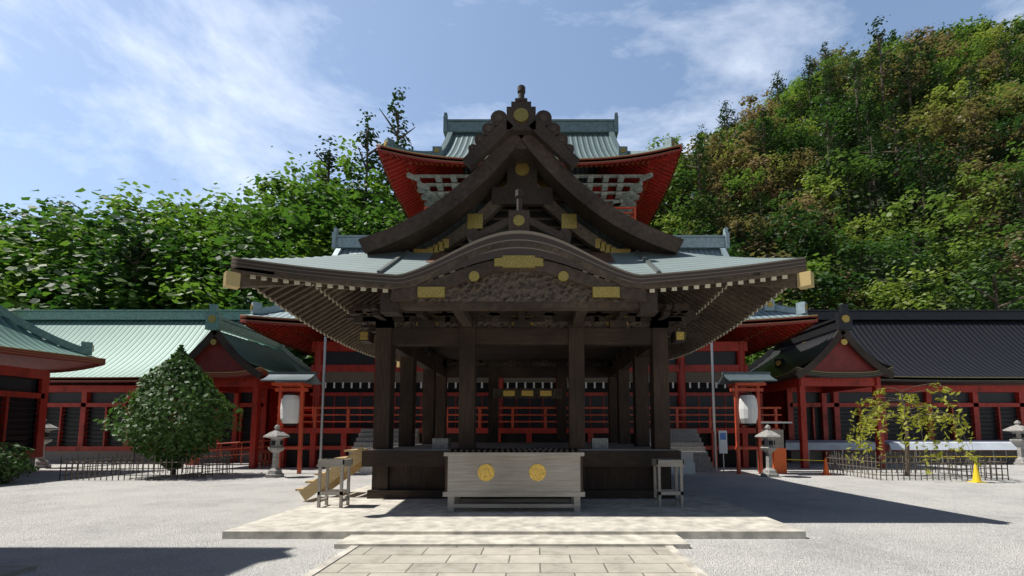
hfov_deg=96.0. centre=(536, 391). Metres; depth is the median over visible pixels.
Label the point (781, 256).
forest tree
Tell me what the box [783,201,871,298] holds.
forest tree
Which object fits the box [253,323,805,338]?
haiden soffit
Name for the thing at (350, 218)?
forest tree
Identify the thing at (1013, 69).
forest tree
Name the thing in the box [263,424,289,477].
stone lantern
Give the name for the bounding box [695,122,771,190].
forest tree
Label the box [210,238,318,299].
forest tree
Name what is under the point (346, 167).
forest tree
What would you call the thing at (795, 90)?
forest tree
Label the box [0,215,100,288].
forest tree
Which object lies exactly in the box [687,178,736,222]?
forest tree
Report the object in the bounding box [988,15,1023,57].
forest tree
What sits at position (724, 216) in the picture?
forest tree
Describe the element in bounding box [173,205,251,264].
forest tree
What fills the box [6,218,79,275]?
forest tree
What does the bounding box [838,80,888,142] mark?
forest tree
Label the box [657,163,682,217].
forest tree
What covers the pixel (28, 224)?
forest tree
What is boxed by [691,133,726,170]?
forest tree
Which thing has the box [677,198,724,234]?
forest tree
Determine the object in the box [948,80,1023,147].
forest tree
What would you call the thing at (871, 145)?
forest tree
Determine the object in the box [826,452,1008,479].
bamboo fence
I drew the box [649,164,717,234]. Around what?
forest tree
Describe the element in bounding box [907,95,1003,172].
forest tree
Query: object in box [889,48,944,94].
forest tree
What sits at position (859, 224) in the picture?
forest tree
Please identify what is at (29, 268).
forest tree
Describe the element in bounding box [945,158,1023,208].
forest tree
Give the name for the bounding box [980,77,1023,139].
forest tree
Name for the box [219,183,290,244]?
forest tree
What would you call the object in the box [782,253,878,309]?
forest tree
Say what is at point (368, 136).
conifer
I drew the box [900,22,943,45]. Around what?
forest tree
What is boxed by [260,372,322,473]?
lantern stand
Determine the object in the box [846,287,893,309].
forest tree
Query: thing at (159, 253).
forest tree
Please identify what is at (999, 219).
forest tree
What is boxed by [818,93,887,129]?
forest tree
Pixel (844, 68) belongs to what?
forest tree
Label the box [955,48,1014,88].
forest tree
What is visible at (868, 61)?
forest tree
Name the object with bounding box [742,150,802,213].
forest tree
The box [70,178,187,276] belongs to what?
forest tree
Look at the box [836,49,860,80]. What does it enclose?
forest tree
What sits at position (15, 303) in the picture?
court tree
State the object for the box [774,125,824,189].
forest tree
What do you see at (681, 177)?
forest tree
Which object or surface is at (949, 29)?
forest tree
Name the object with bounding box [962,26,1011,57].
forest tree
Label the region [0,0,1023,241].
sky
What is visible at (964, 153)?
forest tree
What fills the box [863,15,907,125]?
conifer
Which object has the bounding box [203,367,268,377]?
porch eave boards
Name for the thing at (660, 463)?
offering stand
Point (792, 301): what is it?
forest tree
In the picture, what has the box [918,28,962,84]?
forest tree
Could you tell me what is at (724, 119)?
forest tree
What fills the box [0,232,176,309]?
forest tree
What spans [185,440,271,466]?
red handrails and fence
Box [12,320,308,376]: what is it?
hall roof
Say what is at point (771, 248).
forest tree
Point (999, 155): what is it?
forest tree
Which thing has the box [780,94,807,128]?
forest tree
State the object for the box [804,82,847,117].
forest tree
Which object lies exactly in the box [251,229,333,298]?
forest tree
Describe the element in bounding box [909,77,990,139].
forest tree
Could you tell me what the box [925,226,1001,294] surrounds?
forest tree
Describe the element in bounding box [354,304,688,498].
pavilion frame
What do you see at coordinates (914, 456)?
barrier bars
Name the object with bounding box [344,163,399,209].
forest tree
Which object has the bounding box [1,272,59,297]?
forest tree
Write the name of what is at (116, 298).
forest tree
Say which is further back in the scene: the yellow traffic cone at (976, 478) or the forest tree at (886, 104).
the forest tree at (886, 104)
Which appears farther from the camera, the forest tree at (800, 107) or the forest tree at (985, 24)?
the forest tree at (985, 24)
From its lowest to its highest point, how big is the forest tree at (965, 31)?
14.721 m
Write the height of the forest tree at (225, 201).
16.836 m
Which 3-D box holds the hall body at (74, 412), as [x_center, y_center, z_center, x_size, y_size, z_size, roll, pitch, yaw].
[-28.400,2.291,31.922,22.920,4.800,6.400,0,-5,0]
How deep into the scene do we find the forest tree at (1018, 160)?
68.78 m
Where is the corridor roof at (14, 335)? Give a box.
[0,316,96,357]
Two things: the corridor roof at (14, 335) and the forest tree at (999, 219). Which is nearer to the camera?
the corridor roof at (14, 335)
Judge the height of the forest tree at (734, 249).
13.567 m
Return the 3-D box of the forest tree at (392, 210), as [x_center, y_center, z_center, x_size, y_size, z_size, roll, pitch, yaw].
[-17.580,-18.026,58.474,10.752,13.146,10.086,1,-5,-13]
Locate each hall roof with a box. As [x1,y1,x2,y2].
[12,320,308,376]
[748,320,1023,376]
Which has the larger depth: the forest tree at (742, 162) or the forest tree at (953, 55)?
the forest tree at (953, 55)
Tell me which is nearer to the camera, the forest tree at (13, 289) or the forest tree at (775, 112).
the forest tree at (13, 289)
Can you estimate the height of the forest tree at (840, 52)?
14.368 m
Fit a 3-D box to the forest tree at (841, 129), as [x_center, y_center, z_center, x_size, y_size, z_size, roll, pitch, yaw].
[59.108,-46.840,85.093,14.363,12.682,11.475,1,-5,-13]
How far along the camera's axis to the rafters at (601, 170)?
28.29 m
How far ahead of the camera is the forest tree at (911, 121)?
81.56 m
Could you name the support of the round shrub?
on the ground
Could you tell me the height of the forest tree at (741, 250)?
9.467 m
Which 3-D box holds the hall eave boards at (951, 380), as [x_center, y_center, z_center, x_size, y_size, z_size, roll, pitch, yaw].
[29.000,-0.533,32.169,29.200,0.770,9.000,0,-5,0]
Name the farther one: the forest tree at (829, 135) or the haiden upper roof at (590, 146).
the forest tree at (829, 135)
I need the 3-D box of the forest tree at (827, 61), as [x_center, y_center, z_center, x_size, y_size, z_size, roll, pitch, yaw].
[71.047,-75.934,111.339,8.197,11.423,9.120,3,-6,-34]
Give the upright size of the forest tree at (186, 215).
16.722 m
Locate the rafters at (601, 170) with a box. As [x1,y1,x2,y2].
[380,151,678,208]
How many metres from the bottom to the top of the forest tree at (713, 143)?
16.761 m
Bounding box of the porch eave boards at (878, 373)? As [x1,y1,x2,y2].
[763,367,893,383]
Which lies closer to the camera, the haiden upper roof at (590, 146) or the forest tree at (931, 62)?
the haiden upper roof at (590, 146)
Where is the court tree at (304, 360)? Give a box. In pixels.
[291,350,313,391]
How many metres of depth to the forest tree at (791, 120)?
92.99 m
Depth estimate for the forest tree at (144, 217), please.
49.93 m
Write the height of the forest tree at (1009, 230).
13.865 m
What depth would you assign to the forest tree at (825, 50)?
115.34 m
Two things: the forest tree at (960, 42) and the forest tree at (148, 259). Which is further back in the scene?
the forest tree at (960, 42)
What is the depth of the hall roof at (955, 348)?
30.75 m
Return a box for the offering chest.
[443,448,584,511]
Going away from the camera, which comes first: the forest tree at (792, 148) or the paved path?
the paved path
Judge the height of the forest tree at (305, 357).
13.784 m
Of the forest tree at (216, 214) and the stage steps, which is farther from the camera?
the forest tree at (216, 214)
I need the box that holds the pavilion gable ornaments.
[358,85,683,326]
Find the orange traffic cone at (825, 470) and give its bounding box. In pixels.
[819,458,832,474]
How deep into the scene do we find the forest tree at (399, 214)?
50.28 m
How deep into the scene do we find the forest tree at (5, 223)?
51.57 m
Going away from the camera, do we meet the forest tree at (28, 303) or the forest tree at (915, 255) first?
the forest tree at (28, 303)
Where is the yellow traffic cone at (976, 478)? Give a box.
[967,462,986,482]
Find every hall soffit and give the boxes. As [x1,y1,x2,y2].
[49,376,311,389]
[751,376,1023,387]
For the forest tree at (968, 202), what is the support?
on the terrain hill
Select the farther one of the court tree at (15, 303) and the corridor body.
the court tree at (15, 303)
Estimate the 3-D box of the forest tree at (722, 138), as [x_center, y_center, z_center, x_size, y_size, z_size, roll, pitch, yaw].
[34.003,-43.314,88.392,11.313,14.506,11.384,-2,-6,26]
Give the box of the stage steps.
[295,446,372,500]
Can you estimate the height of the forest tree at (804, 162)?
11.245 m
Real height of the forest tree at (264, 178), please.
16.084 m
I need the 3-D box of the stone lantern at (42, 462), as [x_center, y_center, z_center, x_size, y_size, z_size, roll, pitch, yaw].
[-26.300,2.708,24.457,1.402,2.668,1.214,0,-5,0]
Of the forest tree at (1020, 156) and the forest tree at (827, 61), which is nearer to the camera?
the forest tree at (1020, 156)
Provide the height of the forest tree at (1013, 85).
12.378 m
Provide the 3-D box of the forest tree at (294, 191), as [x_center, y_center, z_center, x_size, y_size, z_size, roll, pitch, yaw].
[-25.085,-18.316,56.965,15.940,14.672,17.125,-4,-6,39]
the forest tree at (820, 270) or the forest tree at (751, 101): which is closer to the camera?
the forest tree at (820, 270)
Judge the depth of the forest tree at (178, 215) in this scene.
48.15 m
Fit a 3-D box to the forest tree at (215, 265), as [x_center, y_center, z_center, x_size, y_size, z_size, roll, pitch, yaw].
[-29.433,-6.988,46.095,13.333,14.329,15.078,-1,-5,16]
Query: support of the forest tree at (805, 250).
on the terrain hill
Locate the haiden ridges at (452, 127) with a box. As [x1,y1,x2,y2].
[384,112,674,187]
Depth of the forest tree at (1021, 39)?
106.99 m
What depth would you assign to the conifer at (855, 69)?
82.49 m
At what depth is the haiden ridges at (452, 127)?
32.47 m
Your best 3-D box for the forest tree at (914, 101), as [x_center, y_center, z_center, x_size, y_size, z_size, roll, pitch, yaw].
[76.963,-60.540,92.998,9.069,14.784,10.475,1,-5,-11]
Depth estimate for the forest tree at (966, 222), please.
55.83 m
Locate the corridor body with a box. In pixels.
[0,365,50,473]
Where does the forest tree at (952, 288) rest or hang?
on the terrain hill
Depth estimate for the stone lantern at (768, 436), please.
19.48 m
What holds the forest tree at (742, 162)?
on the terrain hill
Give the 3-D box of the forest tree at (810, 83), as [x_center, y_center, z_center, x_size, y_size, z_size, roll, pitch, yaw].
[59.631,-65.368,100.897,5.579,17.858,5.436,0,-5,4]
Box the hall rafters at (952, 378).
[794,374,1021,379]
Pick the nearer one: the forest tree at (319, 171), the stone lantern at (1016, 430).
the stone lantern at (1016, 430)
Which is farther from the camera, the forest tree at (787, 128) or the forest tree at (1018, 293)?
the forest tree at (787, 128)
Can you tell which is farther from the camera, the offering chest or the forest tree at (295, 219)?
the forest tree at (295, 219)
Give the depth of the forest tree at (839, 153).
79.58 m
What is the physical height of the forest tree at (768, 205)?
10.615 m
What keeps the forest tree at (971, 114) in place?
on the terrain hill
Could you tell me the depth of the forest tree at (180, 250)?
47.06 m
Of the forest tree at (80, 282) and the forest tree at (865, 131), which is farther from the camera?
the forest tree at (865, 131)
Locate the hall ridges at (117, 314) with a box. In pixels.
[0,303,310,371]
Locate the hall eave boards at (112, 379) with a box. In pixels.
[50,374,312,390]
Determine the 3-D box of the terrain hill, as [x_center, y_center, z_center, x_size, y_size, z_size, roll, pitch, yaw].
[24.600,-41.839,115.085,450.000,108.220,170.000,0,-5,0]
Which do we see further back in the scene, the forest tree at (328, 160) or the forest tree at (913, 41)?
the forest tree at (913, 41)
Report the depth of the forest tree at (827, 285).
52.16 m
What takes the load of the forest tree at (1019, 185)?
on the terrain hill
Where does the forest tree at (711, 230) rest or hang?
on the terrain hill
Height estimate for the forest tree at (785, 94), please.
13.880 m
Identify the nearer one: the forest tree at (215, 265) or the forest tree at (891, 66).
the forest tree at (215, 265)
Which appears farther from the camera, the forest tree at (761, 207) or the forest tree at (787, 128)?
the forest tree at (787, 128)
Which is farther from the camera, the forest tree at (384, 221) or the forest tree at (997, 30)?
the forest tree at (997, 30)
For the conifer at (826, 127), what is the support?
on the terrain hill
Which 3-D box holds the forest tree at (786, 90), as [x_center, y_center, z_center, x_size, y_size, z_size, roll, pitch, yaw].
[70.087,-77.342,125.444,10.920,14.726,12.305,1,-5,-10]
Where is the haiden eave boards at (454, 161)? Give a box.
[377,144,681,225]
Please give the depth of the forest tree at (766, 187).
76.48 m
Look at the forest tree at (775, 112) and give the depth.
94.79 m
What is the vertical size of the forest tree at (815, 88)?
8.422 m
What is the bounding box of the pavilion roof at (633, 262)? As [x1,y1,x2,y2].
[244,204,792,273]
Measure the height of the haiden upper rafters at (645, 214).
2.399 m
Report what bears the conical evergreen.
on the ground
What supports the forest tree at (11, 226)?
on the terrain hill
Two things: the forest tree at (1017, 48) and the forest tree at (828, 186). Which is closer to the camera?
the forest tree at (828, 186)
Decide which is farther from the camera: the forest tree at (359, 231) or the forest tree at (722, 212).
the forest tree at (722, 212)
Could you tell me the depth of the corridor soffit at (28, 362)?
23.08 m
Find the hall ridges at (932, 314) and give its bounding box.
[748,302,1023,370]
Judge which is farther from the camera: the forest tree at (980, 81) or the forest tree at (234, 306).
the forest tree at (980, 81)
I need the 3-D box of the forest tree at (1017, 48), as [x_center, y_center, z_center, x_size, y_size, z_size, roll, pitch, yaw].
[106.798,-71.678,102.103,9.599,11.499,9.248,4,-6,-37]
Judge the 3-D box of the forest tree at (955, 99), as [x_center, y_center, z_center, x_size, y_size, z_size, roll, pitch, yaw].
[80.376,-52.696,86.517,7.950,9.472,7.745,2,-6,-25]
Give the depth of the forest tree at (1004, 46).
96.28 m
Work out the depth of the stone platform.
8.83 m
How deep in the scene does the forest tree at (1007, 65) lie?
89.72 m
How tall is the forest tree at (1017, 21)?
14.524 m
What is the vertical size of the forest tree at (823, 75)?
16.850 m
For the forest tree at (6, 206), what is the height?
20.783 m
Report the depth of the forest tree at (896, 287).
50.80 m
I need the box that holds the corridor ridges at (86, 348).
[0,305,93,355]
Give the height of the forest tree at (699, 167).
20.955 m
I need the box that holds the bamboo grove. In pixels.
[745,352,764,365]
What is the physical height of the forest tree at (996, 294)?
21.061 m
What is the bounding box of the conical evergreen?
[93,345,243,474]
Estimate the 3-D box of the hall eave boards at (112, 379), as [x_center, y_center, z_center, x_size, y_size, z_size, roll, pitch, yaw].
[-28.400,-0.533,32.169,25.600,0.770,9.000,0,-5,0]
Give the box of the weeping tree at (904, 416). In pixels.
[845,382,981,474]
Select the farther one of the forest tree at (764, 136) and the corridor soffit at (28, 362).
the forest tree at (764, 136)
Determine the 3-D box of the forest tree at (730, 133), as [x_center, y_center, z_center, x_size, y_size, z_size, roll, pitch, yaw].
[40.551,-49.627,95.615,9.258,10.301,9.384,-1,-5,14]
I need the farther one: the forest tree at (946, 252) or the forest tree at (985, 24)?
the forest tree at (985, 24)
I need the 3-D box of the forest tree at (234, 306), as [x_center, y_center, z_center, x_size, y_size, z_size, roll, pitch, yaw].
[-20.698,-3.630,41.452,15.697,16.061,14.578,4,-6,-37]
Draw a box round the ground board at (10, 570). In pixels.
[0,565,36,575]
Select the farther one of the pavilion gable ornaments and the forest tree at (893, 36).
the forest tree at (893, 36)
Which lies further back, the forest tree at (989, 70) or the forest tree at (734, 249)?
the forest tree at (989, 70)
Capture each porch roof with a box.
[222,332,298,371]
[762,332,891,377]
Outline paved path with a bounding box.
[303,546,707,575]
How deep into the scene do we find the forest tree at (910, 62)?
87.62 m
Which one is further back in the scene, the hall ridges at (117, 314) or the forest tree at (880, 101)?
the forest tree at (880, 101)
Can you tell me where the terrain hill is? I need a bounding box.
[265,78,1023,392]
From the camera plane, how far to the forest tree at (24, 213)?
57.56 m
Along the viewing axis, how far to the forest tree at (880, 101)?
88.47 m
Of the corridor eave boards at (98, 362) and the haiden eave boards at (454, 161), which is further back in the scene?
the haiden eave boards at (454, 161)
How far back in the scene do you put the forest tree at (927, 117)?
77.48 m
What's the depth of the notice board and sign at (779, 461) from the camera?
21.12 m
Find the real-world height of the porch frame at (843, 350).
8.500 m
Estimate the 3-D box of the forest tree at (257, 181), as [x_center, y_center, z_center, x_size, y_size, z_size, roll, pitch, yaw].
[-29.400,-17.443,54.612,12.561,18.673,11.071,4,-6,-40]
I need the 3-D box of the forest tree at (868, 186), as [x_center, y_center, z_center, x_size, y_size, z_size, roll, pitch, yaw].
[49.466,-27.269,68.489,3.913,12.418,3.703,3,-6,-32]
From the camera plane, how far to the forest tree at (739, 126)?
87.09 m
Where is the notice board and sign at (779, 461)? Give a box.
[718,422,791,474]
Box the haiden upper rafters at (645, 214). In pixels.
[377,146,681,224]
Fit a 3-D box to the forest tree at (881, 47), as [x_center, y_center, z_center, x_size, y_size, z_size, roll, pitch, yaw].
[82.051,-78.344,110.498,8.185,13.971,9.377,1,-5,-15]
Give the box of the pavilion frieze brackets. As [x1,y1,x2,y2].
[345,304,698,397]
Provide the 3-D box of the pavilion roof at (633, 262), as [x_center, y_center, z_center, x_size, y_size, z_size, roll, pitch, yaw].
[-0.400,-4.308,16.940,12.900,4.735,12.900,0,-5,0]
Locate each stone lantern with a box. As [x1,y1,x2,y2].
[35,419,59,467]
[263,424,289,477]
[755,425,780,476]
[1002,420,1023,464]
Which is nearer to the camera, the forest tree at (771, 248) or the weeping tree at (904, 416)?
the weeping tree at (904, 416)
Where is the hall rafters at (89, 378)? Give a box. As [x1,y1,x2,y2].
[50,378,140,379]
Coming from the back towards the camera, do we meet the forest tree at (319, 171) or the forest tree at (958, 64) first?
the forest tree at (958, 64)
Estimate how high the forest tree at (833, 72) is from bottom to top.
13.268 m
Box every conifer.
[340,109,391,216]
[375,87,415,219]
[809,107,845,229]
[835,48,882,161]
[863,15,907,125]
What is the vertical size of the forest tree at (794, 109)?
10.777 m
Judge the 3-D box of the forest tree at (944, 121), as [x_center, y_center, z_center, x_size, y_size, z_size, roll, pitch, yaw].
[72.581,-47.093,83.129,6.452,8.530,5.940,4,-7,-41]
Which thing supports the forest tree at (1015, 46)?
on the terrain hill
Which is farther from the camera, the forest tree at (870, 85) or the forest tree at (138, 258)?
the forest tree at (870, 85)
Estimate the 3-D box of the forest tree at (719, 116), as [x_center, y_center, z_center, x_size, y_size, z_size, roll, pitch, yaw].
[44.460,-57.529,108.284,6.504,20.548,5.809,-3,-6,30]
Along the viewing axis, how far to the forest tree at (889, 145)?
71.65 m
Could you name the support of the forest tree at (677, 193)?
on the terrain hill
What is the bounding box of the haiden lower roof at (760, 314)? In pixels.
[247,249,805,318]
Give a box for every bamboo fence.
[59,452,233,479]
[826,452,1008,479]
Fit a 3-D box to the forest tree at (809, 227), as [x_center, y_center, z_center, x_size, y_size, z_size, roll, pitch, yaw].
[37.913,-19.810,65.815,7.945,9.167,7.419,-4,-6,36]
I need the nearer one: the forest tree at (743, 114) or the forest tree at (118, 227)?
the forest tree at (118, 227)
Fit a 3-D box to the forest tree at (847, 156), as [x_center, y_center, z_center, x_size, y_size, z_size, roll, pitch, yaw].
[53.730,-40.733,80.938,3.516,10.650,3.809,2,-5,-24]
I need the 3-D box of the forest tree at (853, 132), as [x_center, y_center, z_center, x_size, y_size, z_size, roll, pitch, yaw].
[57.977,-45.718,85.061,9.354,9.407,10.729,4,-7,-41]
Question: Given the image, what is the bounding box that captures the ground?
[0,462,1023,575]
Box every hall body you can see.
[44,385,312,461]
[748,385,1023,461]
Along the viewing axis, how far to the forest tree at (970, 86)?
77.52 m
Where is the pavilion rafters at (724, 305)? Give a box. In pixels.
[223,241,814,367]
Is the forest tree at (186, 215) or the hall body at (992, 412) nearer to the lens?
the hall body at (992, 412)
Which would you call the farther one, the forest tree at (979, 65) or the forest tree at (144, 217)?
the forest tree at (979, 65)
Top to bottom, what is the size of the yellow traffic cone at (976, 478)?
0.755 m
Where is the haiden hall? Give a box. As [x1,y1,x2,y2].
[276,172,781,473]
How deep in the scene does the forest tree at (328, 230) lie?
50.27 m
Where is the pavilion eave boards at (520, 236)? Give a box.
[231,230,805,286]
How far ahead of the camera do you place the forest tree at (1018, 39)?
111.51 m
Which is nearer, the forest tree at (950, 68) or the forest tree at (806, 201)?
the forest tree at (806, 201)
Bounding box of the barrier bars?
[787,456,1017,460]
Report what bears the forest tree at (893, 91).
on the terrain hill
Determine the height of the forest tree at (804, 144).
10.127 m
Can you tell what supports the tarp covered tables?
on the ground
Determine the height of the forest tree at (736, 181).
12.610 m
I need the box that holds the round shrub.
[0,441,40,483]
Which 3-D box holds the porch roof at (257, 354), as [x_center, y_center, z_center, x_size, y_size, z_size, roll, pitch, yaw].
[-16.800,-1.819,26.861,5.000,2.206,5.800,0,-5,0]
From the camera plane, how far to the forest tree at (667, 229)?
63.54 m
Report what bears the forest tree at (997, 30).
on the terrain hill
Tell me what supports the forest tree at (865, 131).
on the terrain hill
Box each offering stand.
[317,459,352,507]
[651,459,683,507]
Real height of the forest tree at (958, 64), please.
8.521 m
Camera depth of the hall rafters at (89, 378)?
27.67 m
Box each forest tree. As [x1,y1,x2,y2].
[0,189,122,296]
[0,196,102,290]
[0,203,29,227]
[0,207,74,248]
[0,207,159,309]
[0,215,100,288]
[0,216,19,278]
[0,223,31,245]
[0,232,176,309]
[0,238,58,307]
[0,240,187,309]
[0,242,71,299]
[0,280,92,309]
[0,297,74,309]
[0,297,123,310]
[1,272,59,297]
[3,221,38,236]
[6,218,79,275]
[13,196,113,265]
[26,210,202,309]
[28,219,175,308]
[30,204,165,290]
[61,222,245,309]
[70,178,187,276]
[70,188,243,258]
[78,230,222,302]
[92,215,162,309]
[94,253,246,309]
[126,179,245,305]
[147,230,269,309]
[147,267,266,309]
[156,192,260,248]
[163,240,264,307]
[165,206,210,255]
[166,187,324,303]
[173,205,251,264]
[188,183,332,305]
[201,200,271,243]
[203,255,308,365]
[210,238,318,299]
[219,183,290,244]
[226,168,331,250]
[238,171,348,255]
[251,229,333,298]
[260,171,385,247]
[262,146,340,219]
[264,204,368,257]
[285,192,374,257]
[285,346,313,392]
[299,166,387,246]
[307,135,345,215]
[313,130,396,218]
[324,192,402,254]
[325,215,393,252]
[343,207,407,233]
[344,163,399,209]
[361,195,405,227]
[362,197,405,234]
[388,205,407,223]
[646,133,696,217]
[647,142,694,203]
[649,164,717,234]
[651,213,702,234]
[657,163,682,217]
[670,226,744,256]
[671,145,696,212]
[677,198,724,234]
[678,133,725,234]
[681,133,739,213]
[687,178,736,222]
[687,190,749,242]
[690,122,743,179]
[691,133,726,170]
[692,145,707,190]
[693,125,709,189]
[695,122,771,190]
[695,139,757,204]
[696,224,733,252]
[698,214,771,257]
[707,145,771,209]
[707,210,753,239]
[711,167,774,226]
[715,104,733,129]
[717,100,739,157]
[722,127,753,163]
[728,109,738,128]
[728,192,826,267]
[729,87,786,139]
[730,204,805,257]
[731,110,791,158]
[733,155,785,216]
[735,104,774,143]
[735,249,754,257]
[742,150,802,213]
[745,137,777,158]
[748,107,788,211]
[750,192,771,254]
[750,243,819,305]
[753,84,806,144]
[755,100,793,136]
[755,294,797,359]
[759,105,811,183]
[761,190,798,244]
[767,96,798,126]
[768,69,790,131]
[773,186,836,243]
[773,221,831,259]
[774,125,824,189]
[775,168,853,227]
[775,266,874,309]
[778,75,799,125]
[778,146,826,207]
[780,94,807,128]
[781,99,797,140]
[782,74,825,116]
[782,116,823,154]
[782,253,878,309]
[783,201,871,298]
[784,130,841,176]
[790,93,808,139]
[792,145,892,229]
[794,55,820,115]
[795,84,821,115]
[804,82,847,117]
[805,58,819,84]
[805,95,846,151]
[810,268,867,309]
[812,200,838,265]
[813,41,853,81]
[813,50,846,79]
[813,72,842,130]
[815,97,898,155]
[816,41,835,76]
[816,64,842,121]
[817,59,850,94]
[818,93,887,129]
[818,113,849,163]
[821,111,880,155]
[823,230,924,308]
[825,62,845,94]
[827,73,877,108]
[827,213,902,267]
[829,135,850,191]
[831,132,853,176]
[832,42,883,97]
[834,161,864,239]
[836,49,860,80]
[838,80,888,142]
[841,133,905,191]
[843,55,912,109]
[843,63,874,97]
[843,79,892,127]
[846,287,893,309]
[848,54,888,84]
[851,120,897,227]
[855,98,886,187]
[855,257,970,309]
[858,171,885,237]
[862,36,904,62]
[863,183,980,268]
[865,32,909,51]
[868,223,947,309]
[869,29,911,53]
[871,36,917,66]
[873,44,938,115]
[875,91,895,124]
[876,54,943,113]
[876,93,920,218]
[876,93,955,164]
[876,135,976,236]
[877,111,929,147]
[880,126,914,165]
[881,163,947,218]
[888,146,962,182]
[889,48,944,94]
[890,38,932,135]
[891,158,936,208]
[892,51,957,119]
[892,121,956,249]
[896,35,933,50]
[899,251,1020,309]
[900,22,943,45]
[905,50,961,95]
[907,25,940,110]
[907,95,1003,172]
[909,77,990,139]
[917,106,953,140]
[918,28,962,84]
[920,211,1011,303]
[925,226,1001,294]
[927,22,971,59]
[930,62,952,109]
[932,35,971,50]
[933,141,1023,237]
[935,160,1014,240]
[936,43,970,79]
[937,26,991,72]
[938,278,1023,309]
[939,40,989,88]
[939,107,1003,176]
[942,212,1022,263]
[944,14,997,36]
[944,57,966,85]
[944,83,984,127]
[945,52,1009,94]
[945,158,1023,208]
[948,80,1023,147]
[950,126,982,192]
[951,61,1015,105]
[951,114,1023,186]
[954,64,996,162]
[954,215,1023,307]
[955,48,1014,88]
[958,83,1023,144]
[959,14,995,44]
[960,18,1011,57]
[960,65,982,99]
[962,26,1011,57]
[963,18,1022,67]
[966,240,1023,309]
[974,75,994,123]
[977,93,1023,163]
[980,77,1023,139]
[983,120,1023,168]
[984,78,1023,106]
[985,141,1023,212]
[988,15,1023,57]
[992,48,1022,108]
[993,232,1023,289]
[994,29,1023,84]
[995,40,1023,69]
[995,63,1022,83]
[996,30,1023,48]
[996,44,1023,80]
[999,169,1023,247]
[1002,14,1023,46]
[1009,34,1023,59]
[1011,156,1023,169]
[1013,42,1023,84]
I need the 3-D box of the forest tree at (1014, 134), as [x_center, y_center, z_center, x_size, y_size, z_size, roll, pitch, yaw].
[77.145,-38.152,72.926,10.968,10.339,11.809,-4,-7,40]
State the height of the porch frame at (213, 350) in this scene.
8.500 m
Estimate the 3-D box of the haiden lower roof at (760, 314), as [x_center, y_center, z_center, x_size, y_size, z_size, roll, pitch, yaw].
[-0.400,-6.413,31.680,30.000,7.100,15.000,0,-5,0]
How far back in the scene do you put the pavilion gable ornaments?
11.94 m
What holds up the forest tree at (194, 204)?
on the terrain hill
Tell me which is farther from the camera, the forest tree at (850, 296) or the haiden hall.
the forest tree at (850, 296)
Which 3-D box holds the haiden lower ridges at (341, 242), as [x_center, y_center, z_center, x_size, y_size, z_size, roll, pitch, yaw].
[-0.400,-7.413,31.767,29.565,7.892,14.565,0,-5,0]
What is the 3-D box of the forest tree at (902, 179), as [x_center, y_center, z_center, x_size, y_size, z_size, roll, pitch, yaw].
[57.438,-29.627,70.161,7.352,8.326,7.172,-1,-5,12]
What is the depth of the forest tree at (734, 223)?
62.65 m
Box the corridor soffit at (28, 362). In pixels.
[0,354,95,369]
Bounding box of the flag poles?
[319,337,716,470]
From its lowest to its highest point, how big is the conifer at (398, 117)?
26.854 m
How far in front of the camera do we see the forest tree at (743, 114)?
94.60 m
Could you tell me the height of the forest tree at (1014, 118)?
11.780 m
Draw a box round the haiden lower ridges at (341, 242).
[250,228,807,329]
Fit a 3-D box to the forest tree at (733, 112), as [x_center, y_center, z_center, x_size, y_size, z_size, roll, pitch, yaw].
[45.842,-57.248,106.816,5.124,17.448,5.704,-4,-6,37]
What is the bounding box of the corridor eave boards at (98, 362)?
[0,346,105,372]
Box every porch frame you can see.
[178,304,300,468]
[760,304,894,468]
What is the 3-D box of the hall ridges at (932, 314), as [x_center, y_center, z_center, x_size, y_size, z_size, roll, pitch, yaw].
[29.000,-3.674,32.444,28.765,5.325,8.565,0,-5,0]
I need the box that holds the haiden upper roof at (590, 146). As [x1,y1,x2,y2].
[442,135,617,182]
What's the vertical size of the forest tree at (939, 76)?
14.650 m
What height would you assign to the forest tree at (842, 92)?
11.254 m
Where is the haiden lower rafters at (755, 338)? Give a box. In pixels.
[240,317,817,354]
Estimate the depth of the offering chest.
10.22 m
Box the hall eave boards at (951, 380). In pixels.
[746,375,1023,387]
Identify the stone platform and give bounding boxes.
[222,482,805,548]
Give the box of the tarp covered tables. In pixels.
[785,440,1023,464]
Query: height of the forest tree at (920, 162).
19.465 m
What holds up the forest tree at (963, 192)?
on the terrain hill
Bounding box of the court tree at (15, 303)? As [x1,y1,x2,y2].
[0,232,61,309]
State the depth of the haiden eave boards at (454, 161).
25.64 m
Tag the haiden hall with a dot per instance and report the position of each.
(348, 421)
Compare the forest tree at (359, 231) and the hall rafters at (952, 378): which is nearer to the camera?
the hall rafters at (952, 378)
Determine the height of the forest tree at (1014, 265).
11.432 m
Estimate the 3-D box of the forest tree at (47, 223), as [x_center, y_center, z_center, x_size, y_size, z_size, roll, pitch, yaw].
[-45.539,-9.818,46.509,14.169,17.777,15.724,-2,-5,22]
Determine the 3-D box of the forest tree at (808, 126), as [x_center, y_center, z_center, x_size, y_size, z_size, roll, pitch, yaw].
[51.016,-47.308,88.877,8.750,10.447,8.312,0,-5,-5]
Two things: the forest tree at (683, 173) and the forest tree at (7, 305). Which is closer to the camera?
the forest tree at (7, 305)
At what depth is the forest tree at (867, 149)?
77.46 m
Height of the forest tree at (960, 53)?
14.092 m
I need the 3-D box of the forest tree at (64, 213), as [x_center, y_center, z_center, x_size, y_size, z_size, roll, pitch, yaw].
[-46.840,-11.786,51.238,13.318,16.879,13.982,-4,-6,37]

